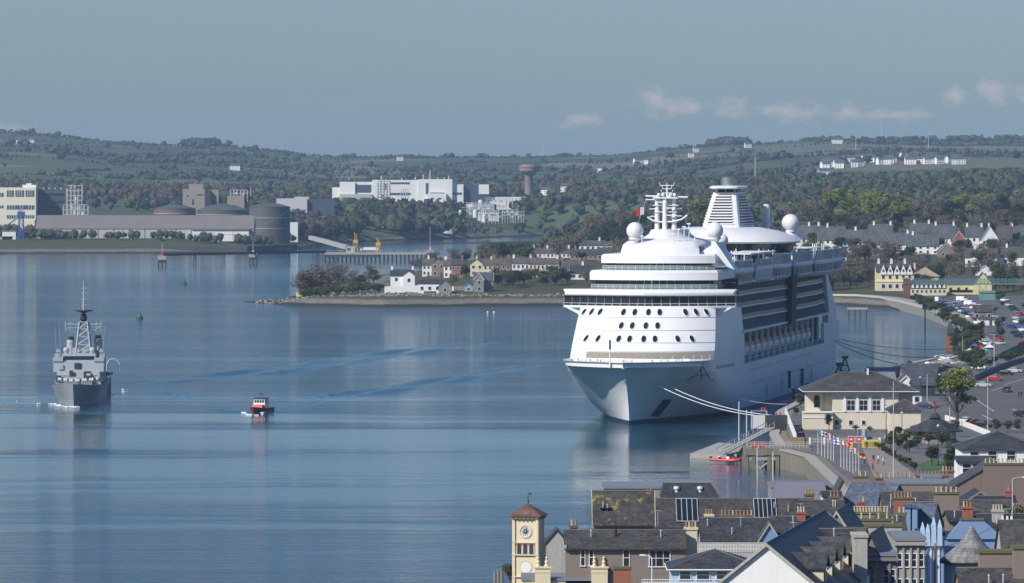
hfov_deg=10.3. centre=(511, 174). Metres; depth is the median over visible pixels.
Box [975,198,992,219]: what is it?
bare tree
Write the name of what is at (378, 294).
shore rocks
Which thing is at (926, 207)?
bare tree
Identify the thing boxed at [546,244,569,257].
terraced house
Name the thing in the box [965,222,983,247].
house
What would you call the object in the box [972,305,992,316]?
slate kiosk
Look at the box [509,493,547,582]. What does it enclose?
clock tower
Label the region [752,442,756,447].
life ring board
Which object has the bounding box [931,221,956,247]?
house
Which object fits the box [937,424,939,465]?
lamp post
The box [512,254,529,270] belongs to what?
terraced house
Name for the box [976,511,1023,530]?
town house
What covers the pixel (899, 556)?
window
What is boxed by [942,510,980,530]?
town house
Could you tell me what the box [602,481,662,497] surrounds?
flat roof block
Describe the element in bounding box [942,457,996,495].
brown gable house
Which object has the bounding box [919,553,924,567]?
window
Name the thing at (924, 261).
bare tree
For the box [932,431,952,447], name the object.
olive tree
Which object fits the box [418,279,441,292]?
white cottage
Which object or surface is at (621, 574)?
chimney stack
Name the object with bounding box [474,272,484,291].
stone gable
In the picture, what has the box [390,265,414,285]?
white house
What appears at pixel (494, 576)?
timber pile
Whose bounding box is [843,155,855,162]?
house
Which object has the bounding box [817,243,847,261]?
terraced house
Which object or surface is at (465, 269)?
evergreen tree
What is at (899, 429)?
evergreen tree
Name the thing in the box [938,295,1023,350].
car park
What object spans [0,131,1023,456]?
ground
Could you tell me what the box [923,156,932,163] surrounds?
house
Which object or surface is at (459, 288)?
garden wall
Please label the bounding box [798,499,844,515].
town house
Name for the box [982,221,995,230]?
evergreen tree
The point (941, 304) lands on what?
evergreen tree
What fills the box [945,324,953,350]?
brick pier
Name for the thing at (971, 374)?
harbour shed
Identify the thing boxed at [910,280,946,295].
cottage row
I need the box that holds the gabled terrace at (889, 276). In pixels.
[874,258,913,290]
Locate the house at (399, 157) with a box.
[397,155,402,160]
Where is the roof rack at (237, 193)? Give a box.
[230,190,247,201]
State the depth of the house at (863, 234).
2982.01 m
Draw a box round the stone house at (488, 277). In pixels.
[473,268,493,290]
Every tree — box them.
[290,271,312,290]
[292,271,316,296]
[302,287,313,295]
[308,264,331,284]
[308,268,328,295]
[311,286,322,295]
[319,287,331,293]
[322,275,332,295]
[325,263,347,292]
[328,263,350,281]
[328,266,349,284]
[329,268,347,295]
[345,270,359,281]
[347,281,359,292]
[348,286,355,294]
[353,282,363,292]
[355,275,366,282]
[364,265,378,281]
[368,270,381,282]
[372,283,385,292]
[409,261,418,268]
[413,258,421,271]
[428,251,440,259]
[447,248,460,258]
[447,275,459,285]
[458,252,470,263]
[460,265,469,279]
[463,248,472,261]
[475,244,485,258]
[481,239,491,257]
[490,248,500,257]
[493,274,502,287]
[495,242,510,257]
[502,270,519,287]
[508,243,516,255]
[511,270,523,286]
[512,241,527,257]
[519,245,536,252]
[521,249,532,257]
[521,270,529,285]
[524,270,537,283]
[531,268,539,281]
[537,277,549,285]
[543,265,559,281]
[546,272,560,285]
[549,242,564,257]
[549,270,562,284]
[553,268,569,283]
[562,273,572,282]
[564,237,581,248]
[567,270,573,281]
[575,251,586,259]
[579,270,589,284]
[580,220,594,239]
[581,216,596,230]
[582,218,595,235]
[585,214,603,224]
[587,226,610,238]
[587,229,611,241]
[595,218,606,227]
[600,220,620,235]
[609,226,625,234]
[609,232,624,239]
[613,230,626,236]
[615,208,634,224]
[617,213,631,225]
[619,218,642,236]
[629,213,645,225]
[633,211,648,224]
[639,221,649,236]
[687,197,710,226]
[784,206,798,215]
[793,407,798,414]
[794,392,804,407]
[795,201,813,215]
[797,202,817,216]
[797,215,810,224]
[801,220,813,224]
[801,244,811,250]
[802,215,813,220]
[802,240,814,250]
[807,232,816,243]
[813,203,823,217]
[816,213,833,222]
[820,188,843,218]
[820,222,834,225]
[821,188,831,197]
[822,201,833,213]
[824,414,832,425]
[828,271,840,289]
[829,274,838,284]
[831,222,852,228]
[832,237,846,245]
[833,200,848,214]
[833,263,850,288]
[834,188,854,207]
[834,216,850,223]
[838,211,854,217]
[839,264,852,285]
[840,274,848,285]
[844,189,857,211]
[845,215,857,226]
[845,237,861,246]
[845,274,856,288]
[846,244,865,263]
[847,195,858,212]
[849,269,860,286]
[850,210,865,226]
[853,192,866,210]
[854,256,862,267]
[854,274,864,286]
[855,248,863,257]
[856,215,868,227]
[856,222,867,228]
[856,267,868,285]
[857,191,881,223]
[858,244,873,257]
[859,259,874,270]
[860,199,873,214]
[863,187,884,214]
[866,212,877,222]
[866,240,874,250]
[866,273,874,285]
[871,190,887,217]
[871,218,885,223]
[871,248,882,262]
[872,250,882,259]
[874,192,892,216]
[876,241,904,259]
[884,201,899,220]
[885,434,897,447]
[887,193,901,215]
[888,430,899,434]
[889,221,903,226]
[890,205,909,227]
[891,213,906,227]
[894,194,907,201]
[894,426,902,432]
[894,439,903,449]
[898,250,904,259]
[900,202,914,217]
[901,434,910,442]
[902,442,910,449]
[904,216,920,225]
[904,246,917,257]
[905,440,914,451]
[906,202,917,211]
[907,257,923,266]
[912,211,922,218]
[912,435,921,448]
[916,274,933,279]
[919,211,935,222]
[919,252,930,262]
[920,202,934,214]
[920,212,934,222]
[921,258,927,266]
[922,433,934,445]
[924,445,940,464]
[931,197,948,216]
[932,262,944,269]
[932,268,947,279]
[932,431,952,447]
[936,302,946,308]
[936,306,948,311]
[938,366,976,425]
[939,237,944,244]
[940,200,955,216]
[940,313,948,321]
[942,262,956,275]
[942,453,953,461]
[943,441,953,448]
[944,214,956,222]
[944,266,961,275]
[945,254,952,263]
[946,445,954,454]
[947,218,963,227]
[947,332,957,340]
[948,196,965,214]
[948,419,960,436]
[949,341,957,345]
[950,254,958,265]
[952,240,964,248]
[952,261,966,275]
[954,214,971,223]
[954,245,964,263]
[954,317,966,329]
[956,227,964,236]
[956,333,968,344]
[956,350,968,364]
[957,320,970,326]
[958,193,969,213]
[963,239,971,247]
[963,356,971,364]
[965,196,980,222]
[965,259,982,275]
[967,324,979,329]
[968,362,979,370]
[969,249,986,261]
[969,336,980,342]
[972,329,982,335]
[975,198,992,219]
[975,322,984,328]
[975,351,984,360]
[976,243,986,247]
[979,194,998,216]
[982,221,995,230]
[983,251,997,264]
[985,238,997,247]
[986,214,1004,232]
[988,218,1006,228]
[989,263,1006,277]
[992,418,1000,429]
[993,277,998,291]
[995,194,1011,210]
[995,208,1009,219]
[996,244,1005,254]
[997,274,1015,292]
[1000,505,1023,512]
[1001,238,1015,245]
[1003,420,1011,432]
[1005,273,1019,287]
[1006,217,1019,225]
[1006,251,1017,261]
[1007,262,1019,270]
[1008,204,1023,214]
[1012,197,1023,209]
[1014,418,1021,432]
[1018,278,1023,292]
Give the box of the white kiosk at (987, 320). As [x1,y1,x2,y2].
[976,316,995,324]
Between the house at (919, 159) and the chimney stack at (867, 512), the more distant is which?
the house at (919, 159)
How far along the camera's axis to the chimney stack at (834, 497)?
786.00 m
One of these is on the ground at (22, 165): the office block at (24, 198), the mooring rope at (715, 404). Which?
the office block at (24, 198)
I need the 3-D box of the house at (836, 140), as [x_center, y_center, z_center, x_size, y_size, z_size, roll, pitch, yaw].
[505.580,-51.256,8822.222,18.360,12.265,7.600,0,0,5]
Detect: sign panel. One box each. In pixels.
[848,436,853,442]
[856,436,861,442]
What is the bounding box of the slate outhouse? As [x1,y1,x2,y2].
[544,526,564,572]
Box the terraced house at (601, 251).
[597,244,615,260]
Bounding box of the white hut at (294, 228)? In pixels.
[290,222,297,241]
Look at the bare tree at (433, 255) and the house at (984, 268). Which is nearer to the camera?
the house at (984, 268)
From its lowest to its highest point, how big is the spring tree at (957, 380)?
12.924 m
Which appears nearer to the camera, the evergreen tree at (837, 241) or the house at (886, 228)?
the evergreen tree at (837, 241)
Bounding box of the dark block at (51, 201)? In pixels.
[38,188,65,214]
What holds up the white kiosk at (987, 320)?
on the ground at (22, 165)
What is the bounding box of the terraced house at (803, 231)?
[794,221,821,246]
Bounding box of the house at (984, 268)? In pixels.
[975,265,992,275]
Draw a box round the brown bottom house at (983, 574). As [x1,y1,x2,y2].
[953,567,1023,582]
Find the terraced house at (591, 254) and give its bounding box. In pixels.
[569,246,596,259]
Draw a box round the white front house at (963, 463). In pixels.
[953,455,989,477]
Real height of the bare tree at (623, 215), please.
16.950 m
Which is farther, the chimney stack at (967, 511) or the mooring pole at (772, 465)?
the mooring pole at (772, 465)
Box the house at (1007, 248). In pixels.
[1000,243,1023,265]
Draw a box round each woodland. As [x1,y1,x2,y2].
[0,173,598,209]
[290,194,465,240]
[509,166,1023,238]
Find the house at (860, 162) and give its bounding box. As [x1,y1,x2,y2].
[858,159,863,165]
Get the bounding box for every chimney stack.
[569,520,578,528]
[612,566,631,582]
[684,522,697,555]
[704,509,713,516]
[719,510,753,516]
[796,506,805,520]
[804,489,814,499]
[828,491,840,499]
[850,532,868,582]
[852,471,868,481]
[853,506,889,517]
[857,497,865,510]
[859,513,892,522]
[862,523,902,538]
[874,473,912,481]
[892,492,913,514]
[896,507,906,515]
[915,471,949,477]
[933,487,959,530]
[941,466,954,477]
[961,501,973,517]
[977,549,1011,566]
[982,458,1023,510]
[991,505,1004,521]
[1011,545,1023,578]
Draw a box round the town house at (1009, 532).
[994,519,1023,548]
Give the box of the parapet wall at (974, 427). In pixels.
[945,415,990,433]
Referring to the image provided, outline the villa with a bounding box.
[952,430,1023,462]
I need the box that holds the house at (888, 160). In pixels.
[884,157,892,164]
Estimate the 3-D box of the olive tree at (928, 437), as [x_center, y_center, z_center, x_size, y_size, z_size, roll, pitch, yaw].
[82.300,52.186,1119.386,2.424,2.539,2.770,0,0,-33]
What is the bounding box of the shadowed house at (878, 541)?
[867,525,897,582]
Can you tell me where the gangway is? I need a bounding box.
[715,422,774,454]
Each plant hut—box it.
[466,204,473,213]
[477,212,483,220]
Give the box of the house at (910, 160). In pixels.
[905,157,916,164]
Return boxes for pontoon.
[690,443,742,458]
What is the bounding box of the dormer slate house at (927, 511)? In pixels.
[907,501,943,530]
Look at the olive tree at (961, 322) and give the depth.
1959.60 m
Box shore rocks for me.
[255,292,563,303]
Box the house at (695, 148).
[693,146,698,151]
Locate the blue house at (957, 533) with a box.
[945,516,1012,554]
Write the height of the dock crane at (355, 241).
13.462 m
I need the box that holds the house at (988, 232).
[979,222,997,247]
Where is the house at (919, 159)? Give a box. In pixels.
[914,156,923,163]
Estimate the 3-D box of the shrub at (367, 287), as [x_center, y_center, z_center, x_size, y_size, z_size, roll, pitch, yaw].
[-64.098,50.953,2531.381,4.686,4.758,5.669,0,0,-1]
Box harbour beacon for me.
[922,302,927,331]
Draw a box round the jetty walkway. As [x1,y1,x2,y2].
[163,250,325,265]
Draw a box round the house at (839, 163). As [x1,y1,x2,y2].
[835,160,844,167]
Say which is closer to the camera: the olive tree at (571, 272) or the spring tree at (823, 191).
the olive tree at (571, 272)
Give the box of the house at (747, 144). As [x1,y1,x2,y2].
[744,142,751,147]
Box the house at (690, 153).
[688,151,693,156]
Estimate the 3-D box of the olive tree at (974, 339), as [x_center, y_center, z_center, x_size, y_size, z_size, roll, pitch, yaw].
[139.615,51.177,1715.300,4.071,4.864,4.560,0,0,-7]
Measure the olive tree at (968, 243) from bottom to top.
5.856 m
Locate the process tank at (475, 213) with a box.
[473,209,477,217]
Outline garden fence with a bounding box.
[809,437,880,443]
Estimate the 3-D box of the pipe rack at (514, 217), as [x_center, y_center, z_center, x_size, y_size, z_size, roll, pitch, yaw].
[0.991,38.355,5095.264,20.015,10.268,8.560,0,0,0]
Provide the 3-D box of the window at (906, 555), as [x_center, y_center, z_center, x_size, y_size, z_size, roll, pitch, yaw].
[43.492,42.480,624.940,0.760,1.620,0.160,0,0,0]
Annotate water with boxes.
[0,236,965,582]
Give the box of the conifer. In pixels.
[935,365,941,384]
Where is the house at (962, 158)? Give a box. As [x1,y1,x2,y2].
[955,156,965,163]
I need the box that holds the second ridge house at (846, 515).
[833,503,869,535]
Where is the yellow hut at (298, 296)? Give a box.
[296,292,302,298]
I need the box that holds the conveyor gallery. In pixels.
[308,236,345,259]
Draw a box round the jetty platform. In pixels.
[324,252,426,261]
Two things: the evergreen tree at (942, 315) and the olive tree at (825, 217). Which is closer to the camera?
the evergreen tree at (942, 315)
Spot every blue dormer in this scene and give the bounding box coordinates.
[902,504,910,530]
[910,504,918,530]
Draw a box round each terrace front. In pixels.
[867,545,898,582]
[887,531,927,582]
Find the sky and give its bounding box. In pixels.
[0,0,1023,157]
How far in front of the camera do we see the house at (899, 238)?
2963.88 m
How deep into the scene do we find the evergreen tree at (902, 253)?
2896.54 m
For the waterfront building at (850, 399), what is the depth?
1192.00 m
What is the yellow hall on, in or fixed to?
on the car park
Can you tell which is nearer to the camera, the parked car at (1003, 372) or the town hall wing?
the town hall wing
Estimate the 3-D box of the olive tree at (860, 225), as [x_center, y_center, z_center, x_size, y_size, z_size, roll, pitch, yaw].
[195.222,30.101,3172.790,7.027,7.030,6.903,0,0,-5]
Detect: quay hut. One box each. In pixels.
[0,236,12,238]
[2,231,15,238]
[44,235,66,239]
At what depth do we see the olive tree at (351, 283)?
2549.56 m
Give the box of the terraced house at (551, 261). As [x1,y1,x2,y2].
[544,254,558,270]
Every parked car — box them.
[914,402,933,408]
[926,401,940,407]
[959,417,971,420]
[965,418,977,423]
[972,420,993,426]
[975,381,992,386]
[986,375,1003,380]
[989,332,998,335]
[993,336,1003,339]
[995,340,1005,344]
[995,359,1007,363]
[997,370,1014,374]
[1002,386,1012,391]
[1006,324,1016,327]
[1007,367,1023,372]
[1010,330,1020,333]
[1011,315,1021,318]
[1013,410,1023,416]
[1014,333,1023,337]
[1015,323,1023,326]
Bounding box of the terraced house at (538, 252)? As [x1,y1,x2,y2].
[521,244,545,257]
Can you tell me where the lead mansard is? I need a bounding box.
[767,480,832,499]
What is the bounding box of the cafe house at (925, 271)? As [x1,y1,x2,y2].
[913,262,939,279]
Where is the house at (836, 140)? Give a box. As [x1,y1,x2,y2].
[831,138,842,143]
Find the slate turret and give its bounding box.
[939,525,989,582]
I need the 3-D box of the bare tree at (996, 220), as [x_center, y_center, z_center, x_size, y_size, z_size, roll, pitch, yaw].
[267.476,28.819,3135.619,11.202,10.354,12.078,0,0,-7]
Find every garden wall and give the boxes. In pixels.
[384,285,417,292]
[455,286,473,290]
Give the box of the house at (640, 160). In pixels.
[633,158,642,163]
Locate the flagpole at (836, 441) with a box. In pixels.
[833,438,839,460]
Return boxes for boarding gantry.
[835,362,841,373]
[840,356,849,371]
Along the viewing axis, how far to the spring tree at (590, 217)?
3479.89 m
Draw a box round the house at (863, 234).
[841,226,872,245]
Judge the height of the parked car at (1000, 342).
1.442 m
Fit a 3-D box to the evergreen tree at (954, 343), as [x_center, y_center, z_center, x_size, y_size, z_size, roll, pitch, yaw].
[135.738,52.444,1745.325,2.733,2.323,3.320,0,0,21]
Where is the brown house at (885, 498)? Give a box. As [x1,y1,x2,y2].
[877,491,933,514]
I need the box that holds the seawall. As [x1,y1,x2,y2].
[833,292,976,330]
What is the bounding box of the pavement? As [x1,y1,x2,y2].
[786,351,1023,481]
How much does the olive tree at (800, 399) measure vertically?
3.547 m
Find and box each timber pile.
[493,571,496,582]
[497,570,499,582]
[500,568,502,582]
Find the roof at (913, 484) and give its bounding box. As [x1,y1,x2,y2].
[883,478,953,490]
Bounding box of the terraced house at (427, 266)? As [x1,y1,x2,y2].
[422,254,434,276]
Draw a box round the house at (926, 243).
[909,230,939,253]
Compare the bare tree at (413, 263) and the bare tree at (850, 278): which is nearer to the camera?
the bare tree at (850, 278)
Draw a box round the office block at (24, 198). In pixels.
[0,183,38,231]
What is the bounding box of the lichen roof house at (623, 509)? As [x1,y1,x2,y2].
[591,490,655,528]
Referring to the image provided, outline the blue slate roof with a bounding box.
[769,516,811,535]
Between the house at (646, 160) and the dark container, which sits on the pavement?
the dark container
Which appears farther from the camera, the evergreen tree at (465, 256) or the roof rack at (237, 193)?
the roof rack at (237, 193)
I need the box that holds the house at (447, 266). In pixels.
[443,255,450,277]
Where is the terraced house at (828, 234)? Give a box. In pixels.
[817,223,845,245]
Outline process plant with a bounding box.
[332,170,489,212]
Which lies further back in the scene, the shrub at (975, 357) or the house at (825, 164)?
the house at (825, 164)
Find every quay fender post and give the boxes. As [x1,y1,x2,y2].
[787,371,790,387]
[791,389,795,398]
[800,369,803,384]
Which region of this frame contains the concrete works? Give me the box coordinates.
[183,184,249,214]
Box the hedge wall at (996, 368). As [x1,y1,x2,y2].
[974,357,1023,379]
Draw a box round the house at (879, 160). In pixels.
[876,157,883,164]
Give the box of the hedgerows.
[0,128,1023,197]
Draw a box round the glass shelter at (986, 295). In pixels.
[978,291,995,299]
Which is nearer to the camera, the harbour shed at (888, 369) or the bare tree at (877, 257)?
the harbour shed at (888, 369)
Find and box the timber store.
[790,437,804,445]
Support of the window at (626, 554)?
in the brown house at (613, 547)
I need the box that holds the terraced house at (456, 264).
[451,255,463,278]
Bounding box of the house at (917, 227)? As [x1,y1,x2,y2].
[909,219,932,233]
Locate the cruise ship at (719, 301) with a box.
[563,177,842,424]
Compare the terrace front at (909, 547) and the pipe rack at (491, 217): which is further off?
the pipe rack at (491, 217)
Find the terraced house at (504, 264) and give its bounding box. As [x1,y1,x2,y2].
[492,254,510,270]
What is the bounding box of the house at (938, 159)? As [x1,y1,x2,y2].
[934,156,943,163]
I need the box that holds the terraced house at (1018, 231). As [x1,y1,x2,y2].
[1012,223,1023,245]
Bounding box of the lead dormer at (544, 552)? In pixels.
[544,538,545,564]
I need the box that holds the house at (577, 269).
[570,260,594,279]
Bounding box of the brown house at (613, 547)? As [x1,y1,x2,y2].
[563,528,686,582]
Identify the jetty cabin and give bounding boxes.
[345,245,354,251]
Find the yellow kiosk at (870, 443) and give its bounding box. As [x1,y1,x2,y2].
[862,440,880,447]
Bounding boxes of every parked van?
[935,297,944,300]
[945,302,952,306]
[953,301,961,306]
[956,296,968,300]
[958,307,969,311]
[964,300,976,304]
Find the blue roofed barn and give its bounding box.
[439,279,451,293]
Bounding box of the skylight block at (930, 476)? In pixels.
[920,474,941,478]
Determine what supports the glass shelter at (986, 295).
on the car park
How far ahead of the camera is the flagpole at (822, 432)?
1077.46 m
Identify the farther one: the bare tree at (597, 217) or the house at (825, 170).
the house at (825, 170)
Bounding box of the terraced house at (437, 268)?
[432,254,443,276]
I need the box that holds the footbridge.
[909,279,1023,297]
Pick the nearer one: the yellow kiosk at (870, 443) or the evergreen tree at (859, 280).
the yellow kiosk at (870, 443)
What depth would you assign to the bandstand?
1129.02 m
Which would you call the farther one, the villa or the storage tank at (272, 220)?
the storage tank at (272, 220)
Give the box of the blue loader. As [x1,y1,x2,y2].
[6,209,24,239]
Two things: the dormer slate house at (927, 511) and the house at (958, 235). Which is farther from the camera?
the house at (958, 235)
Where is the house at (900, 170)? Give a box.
[895,169,915,171]
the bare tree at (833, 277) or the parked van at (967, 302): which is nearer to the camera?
the parked van at (967, 302)
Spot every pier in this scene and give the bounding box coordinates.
[742,442,811,468]
[902,278,910,298]
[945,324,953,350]
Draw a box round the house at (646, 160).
[644,158,649,163]
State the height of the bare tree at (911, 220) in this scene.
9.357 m
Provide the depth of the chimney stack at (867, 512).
700.30 m
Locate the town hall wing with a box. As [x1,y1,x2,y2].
[521,556,608,582]
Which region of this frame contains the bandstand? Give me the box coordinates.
[907,411,962,443]
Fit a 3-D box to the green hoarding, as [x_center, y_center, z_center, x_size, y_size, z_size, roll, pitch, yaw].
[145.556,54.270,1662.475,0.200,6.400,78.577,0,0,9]
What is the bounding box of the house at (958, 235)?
[951,227,965,248]
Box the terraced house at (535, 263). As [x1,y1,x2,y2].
[529,254,544,276]
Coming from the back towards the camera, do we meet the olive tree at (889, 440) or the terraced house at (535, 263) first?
the terraced house at (535, 263)
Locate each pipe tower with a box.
[63,204,88,214]
[66,185,82,213]
[378,181,390,198]
[401,189,407,198]
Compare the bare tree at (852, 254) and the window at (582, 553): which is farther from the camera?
the bare tree at (852, 254)
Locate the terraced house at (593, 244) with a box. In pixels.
[579,237,611,248]
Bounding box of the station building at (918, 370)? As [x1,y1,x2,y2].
[898,363,938,380]
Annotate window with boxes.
[7,190,13,196]
[7,205,16,208]
[7,215,33,217]
[15,190,23,196]
[17,205,25,208]
[26,190,33,196]
[26,205,33,208]
[356,185,370,192]
[391,182,409,183]
[391,193,409,194]
[580,551,585,565]
[588,551,593,565]
[623,551,629,565]
[648,551,670,566]
[679,571,690,578]
[696,571,709,578]
[716,571,727,578]
[814,395,819,406]
[846,400,855,410]
[859,400,867,410]
[872,400,880,410]
[884,569,887,582]
[891,569,895,582]
[897,553,901,567]
[904,553,909,567]
[904,578,909,582]
[912,553,916,567]
[914,396,919,401]
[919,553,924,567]
[962,464,970,472]
[970,451,978,454]
[988,451,997,460]
[1007,451,1015,460]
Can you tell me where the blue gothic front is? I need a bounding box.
[915,517,945,582]
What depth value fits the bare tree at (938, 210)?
3407.19 m
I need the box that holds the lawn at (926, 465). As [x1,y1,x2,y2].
[919,459,944,469]
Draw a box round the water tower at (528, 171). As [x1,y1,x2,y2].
[519,164,537,194]
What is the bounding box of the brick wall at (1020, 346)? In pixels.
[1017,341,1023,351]
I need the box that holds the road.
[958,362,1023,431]
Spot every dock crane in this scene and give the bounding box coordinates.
[353,232,358,251]
[376,238,381,251]
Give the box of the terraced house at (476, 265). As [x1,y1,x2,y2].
[469,255,482,275]
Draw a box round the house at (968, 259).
[965,244,997,266]
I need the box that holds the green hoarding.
[1000,345,1017,358]
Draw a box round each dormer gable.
[756,521,777,541]
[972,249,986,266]
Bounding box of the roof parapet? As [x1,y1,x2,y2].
[697,542,765,557]
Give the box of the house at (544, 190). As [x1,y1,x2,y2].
[541,187,548,194]
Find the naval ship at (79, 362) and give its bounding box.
[52,281,119,405]
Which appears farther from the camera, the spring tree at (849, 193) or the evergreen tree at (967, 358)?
the spring tree at (849, 193)
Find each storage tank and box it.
[154,204,195,214]
[197,203,248,214]
[249,203,289,243]
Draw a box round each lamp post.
[639,554,651,581]
[893,381,893,472]
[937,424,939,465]
[987,393,987,429]
[1012,476,1023,510]
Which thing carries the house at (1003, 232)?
on the ground at (22, 165)
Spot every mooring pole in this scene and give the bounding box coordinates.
[738,402,739,441]
[757,448,757,479]
[772,452,773,479]
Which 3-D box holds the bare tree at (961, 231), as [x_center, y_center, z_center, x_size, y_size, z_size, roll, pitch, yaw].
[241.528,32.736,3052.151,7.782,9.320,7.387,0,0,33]
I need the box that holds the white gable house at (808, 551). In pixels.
[717,510,873,582]
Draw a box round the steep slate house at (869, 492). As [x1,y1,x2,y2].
[842,481,903,510]
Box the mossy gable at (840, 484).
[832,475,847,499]
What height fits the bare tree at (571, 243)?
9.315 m
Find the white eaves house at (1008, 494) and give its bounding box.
[974,485,1016,507]
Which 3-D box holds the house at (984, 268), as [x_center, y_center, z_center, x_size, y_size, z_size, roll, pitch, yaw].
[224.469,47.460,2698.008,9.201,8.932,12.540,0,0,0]
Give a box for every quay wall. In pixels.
[87,244,296,251]
[769,335,993,486]
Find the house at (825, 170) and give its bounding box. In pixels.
[818,168,831,173]
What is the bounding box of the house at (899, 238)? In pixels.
[870,229,911,252]
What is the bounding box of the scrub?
[0,219,784,264]
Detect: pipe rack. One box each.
[466,205,493,209]
[477,206,493,214]
[480,210,496,221]
[481,216,502,223]
[486,198,512,207]
[498,209,517,214]
[502,212,521,222]
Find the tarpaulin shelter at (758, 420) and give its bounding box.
[752,411,766,428]
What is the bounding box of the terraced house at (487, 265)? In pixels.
[483,255,492,271]
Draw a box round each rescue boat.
[710,456,734,460]
[718,456,741,461]
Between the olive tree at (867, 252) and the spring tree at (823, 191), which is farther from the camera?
the spring tree at (823, 191)
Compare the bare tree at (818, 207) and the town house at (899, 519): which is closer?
the town house at (899, 519)
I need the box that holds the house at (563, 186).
[560,183,567,191]
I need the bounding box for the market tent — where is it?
[985,344,994,354]
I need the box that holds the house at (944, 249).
[936,239,956,256]
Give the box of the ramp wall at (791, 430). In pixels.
[785,408,796,436]
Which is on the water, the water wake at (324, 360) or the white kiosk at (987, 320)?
the water wake at (324, 360)
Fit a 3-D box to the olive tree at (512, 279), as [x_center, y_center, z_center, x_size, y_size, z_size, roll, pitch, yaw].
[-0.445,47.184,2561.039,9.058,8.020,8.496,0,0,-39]
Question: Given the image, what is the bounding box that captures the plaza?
[863,448,915,477]
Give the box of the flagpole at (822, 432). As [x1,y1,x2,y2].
[821,430,825,455]
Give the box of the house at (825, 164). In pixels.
[822,161,829,167]
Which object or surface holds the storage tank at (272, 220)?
on the ground at (22, 165)
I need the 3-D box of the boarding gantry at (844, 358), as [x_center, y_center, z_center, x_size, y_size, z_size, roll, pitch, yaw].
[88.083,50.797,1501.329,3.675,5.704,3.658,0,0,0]
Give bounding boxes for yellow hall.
[944,272,993,294]
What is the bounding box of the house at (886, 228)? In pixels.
[869,220,893,232]
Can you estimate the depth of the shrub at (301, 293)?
2502.68 m
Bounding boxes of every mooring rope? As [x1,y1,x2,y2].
[655,384,750,414]
[665,384,767,414]
[703,385,770,403]
[835,340,949,357]
[835,342,896,363]
[839,339,958,349]
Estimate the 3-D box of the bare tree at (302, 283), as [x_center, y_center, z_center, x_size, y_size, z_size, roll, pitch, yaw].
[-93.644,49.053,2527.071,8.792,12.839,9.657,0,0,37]
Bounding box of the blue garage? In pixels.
[463,283,473,290]
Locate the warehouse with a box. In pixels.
[35,215,255,243]
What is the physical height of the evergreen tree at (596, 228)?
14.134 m
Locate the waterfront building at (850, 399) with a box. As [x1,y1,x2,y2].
[799,368,919,428]
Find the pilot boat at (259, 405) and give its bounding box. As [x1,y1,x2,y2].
[250,393,274,412]
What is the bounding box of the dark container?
[765,415,787,429]
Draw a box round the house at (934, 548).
[926,528,989,582]
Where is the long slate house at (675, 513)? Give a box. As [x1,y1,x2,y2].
[654,498,812,541]
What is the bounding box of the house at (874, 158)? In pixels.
[864,155,875,162]
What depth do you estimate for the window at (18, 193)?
4480.23 m
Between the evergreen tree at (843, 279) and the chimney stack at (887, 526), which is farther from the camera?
the evergreen tree at (843, 279)
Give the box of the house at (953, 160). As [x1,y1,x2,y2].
[952,157,960,163]
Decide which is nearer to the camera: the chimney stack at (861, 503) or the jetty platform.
the chimney stack at (861, 503)
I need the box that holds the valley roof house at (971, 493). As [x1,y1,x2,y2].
[959,486,986,498]
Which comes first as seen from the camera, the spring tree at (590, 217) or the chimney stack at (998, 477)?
the chimney stack at (998, 477)
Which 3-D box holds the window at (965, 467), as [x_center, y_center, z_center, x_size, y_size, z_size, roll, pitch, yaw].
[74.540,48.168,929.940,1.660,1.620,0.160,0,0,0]
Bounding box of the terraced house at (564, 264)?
[559,257,581,270]
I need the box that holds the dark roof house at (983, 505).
[927,499,1013,512]
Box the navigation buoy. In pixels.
[136,309,142,317]
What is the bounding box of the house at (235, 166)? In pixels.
[230,163,240,170]
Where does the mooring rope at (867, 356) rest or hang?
attached to the cruise ship at (719, 301)
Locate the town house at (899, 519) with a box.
[874,515,907,530]
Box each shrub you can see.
[298,290,306,296]
[333,284,347,294]
[363,284,372,292]
[501,563,511,582]
[585,273,594,283]
[934,381,946,397]
[942,460,953,469]
[963,340,971,350]
[969,353,981,361]
[970,345,979,348]
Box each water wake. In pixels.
[0,399,38,403]
[111,341,505,384]
[130,399,270,414]
[166,345,359,362]
[238,363,553,409]
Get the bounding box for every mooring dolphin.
[158,253,166,266]
[249,250,256,263]
[426,247,433,256]
[847,307,867,317]
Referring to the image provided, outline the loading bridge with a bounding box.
[360,247,377,251]
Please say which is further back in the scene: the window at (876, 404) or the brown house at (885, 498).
the window at (876, 404)
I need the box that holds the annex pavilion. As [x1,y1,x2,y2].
[885,399,922,433]
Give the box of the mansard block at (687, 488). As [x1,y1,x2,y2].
[660,479,719,497]
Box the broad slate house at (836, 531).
[819,528,853,536]
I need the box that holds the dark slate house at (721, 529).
[697,517,776,541]
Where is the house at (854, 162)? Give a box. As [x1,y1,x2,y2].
[851,159,857,166]
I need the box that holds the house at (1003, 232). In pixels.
[996,222,1012,243]
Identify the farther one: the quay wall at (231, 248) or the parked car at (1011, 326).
the quay wall at (231, 248)
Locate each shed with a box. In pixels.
[275,197,334,215]
[490,197,525,208]
[865,367,899,378]
[879,372,895,379]
[896,373,909,385]
[909,378,935,395]
[913,387,922,403]
[947,369,972,376]
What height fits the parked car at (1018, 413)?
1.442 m
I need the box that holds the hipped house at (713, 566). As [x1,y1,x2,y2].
[642,549,746,582]
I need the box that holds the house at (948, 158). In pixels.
[945,155,952,162]
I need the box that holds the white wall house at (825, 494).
[819,490,842,499]

